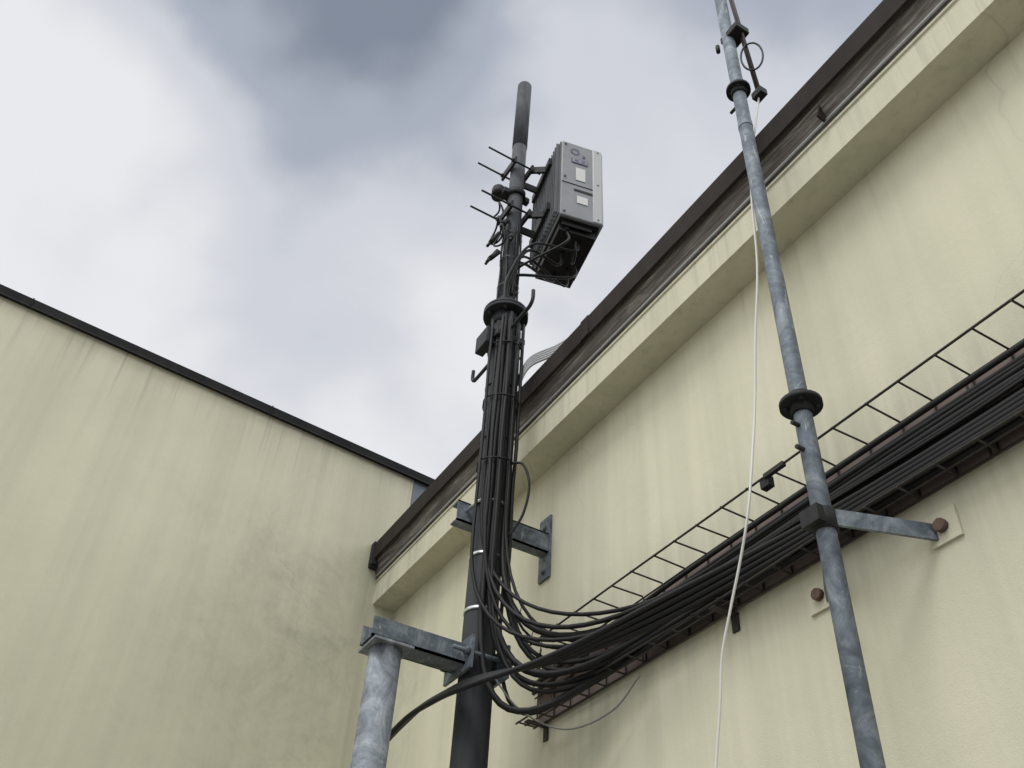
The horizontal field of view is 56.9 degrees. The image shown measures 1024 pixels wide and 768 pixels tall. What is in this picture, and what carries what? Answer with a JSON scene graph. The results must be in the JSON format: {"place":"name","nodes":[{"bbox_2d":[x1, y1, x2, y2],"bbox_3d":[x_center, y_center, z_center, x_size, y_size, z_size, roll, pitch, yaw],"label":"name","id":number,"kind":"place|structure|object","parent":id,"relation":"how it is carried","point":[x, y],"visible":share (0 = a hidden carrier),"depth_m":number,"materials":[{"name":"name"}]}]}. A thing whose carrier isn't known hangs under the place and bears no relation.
{"place":"outdoors","nodes":[
{"label":"outdoors","id":0,"kind":"place"},
{"bbox_2d":[0,296,428,767],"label":"building wall","id":1,"kind":"structure","parent":0,"point":[187,577],"depth_m":4.26,"materials":[{"name":"beige paint"}]},
{"bbox_2d":[0,284,434,485],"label":"roof edge trim","id":2,"kind":"structure","parent":1,"relation":"on","point":[10,294],"depth_m":4.85,"materials":[{"name":"black metal"}]},
{"bbox_2d":[0,0,882,478],"label":"sky","id":3,"kind":"structure","parent":0,"point":[270,201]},
{"label":"ground","id":4,"kind":"structure","parent":0,"visible":0},
{"bbox_2d":[350,615,512,767],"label":"support post","id":5,"kind":"object","parent":4,"relation":"on","point":[387,645],"visible":0.94,"depth_m":2.84,"materials":[{"name":"grey metal"}]},
{"bbox_2d":[449,81,539,767],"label":"mast","id":6,"kind":"object","parent":4,"relation":"on","point":[471,730],"visible":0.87,"depth_m":3.90,"materials":[{"name":"metal"}]},
{"bbox_2d":[503,141,602,299],"bbox_3d":[0.173,-0.702,4.518,0.419,1.145,0.386,15,-43,-12],"label":"radio unit","id":7,"kind":"object","parent":6,"relation":"on","point":[566,216],"visible":0.94,"depth_m":4.50,"materials":[{"name":"grey metal"}]},
{"bbox_2d":[386,30,1023,767],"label":"building wall","id":8,"kind":"structure","parent":4,"relation":"on","point":[902,258],"depth_m":2.45,"materials":[{"name":"beige paint"}]},
{"bbox_2d":[450,498,552,584],"bbox_3d":[-0.010,0.520,3.478,0.400,0.270,0.196,24,-45,-20],"label":"wall bracket","id":9,"kind":"object","parent":8,"relation":"attached to","point":[531,540],"visible":0.64,"depth_m":3.53,"materials":[{"name":"grey metal"}]},
{"bbox_2d":[518,338,566,382],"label":"grey roof cables","id":10,"kind":"object","parent":8,"relation":"attached to","point":[538,357],"visible":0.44,"depth_m":3.88,"materials":[{"name":"grey plastic"}]},
{"bbox_2d":[368,0,1023,611],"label":"building eaves","id":11,"kind":"object","parent":8,"relation":"attached to","point":[884,80],"visible":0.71,"depth_m":3.04,"materials":[{"name":"beige paint"}]},
{"bbox_2d":[390,311,1023,740],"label":"feeder cables","id":12,"kind":"object","parent":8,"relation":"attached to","point":[920,445],"visible":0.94,"depth_m":2.65,"materials":[{"name":"black plastic"}]},
{"bbox_2d":[515,289,1023,741],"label":"cable tray","id":13,"kind":"object","parent":8,"relation":"attached to","point":[766,481],"visible":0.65,"depth_m":2.37,"materials":[{"name":"metal"}]},
{"bbox_2d":[714,0,963,767],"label":"aerial pole","id":14,"kind":"object","parent":4,"relation":"on","point":[800,408],"visible":0.99,"depth_m":2.06,"materials":[{"name":"grey metal"}]},
{"bbox_2d":[714,97,759,767],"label":"white cable","id":15,"kind":"object","parent":14,"relation":"hanging from","point":[746,521],"visible":0.89,"depth_m":2.32,"materials":[{"name":"white plastic"}]}
]}

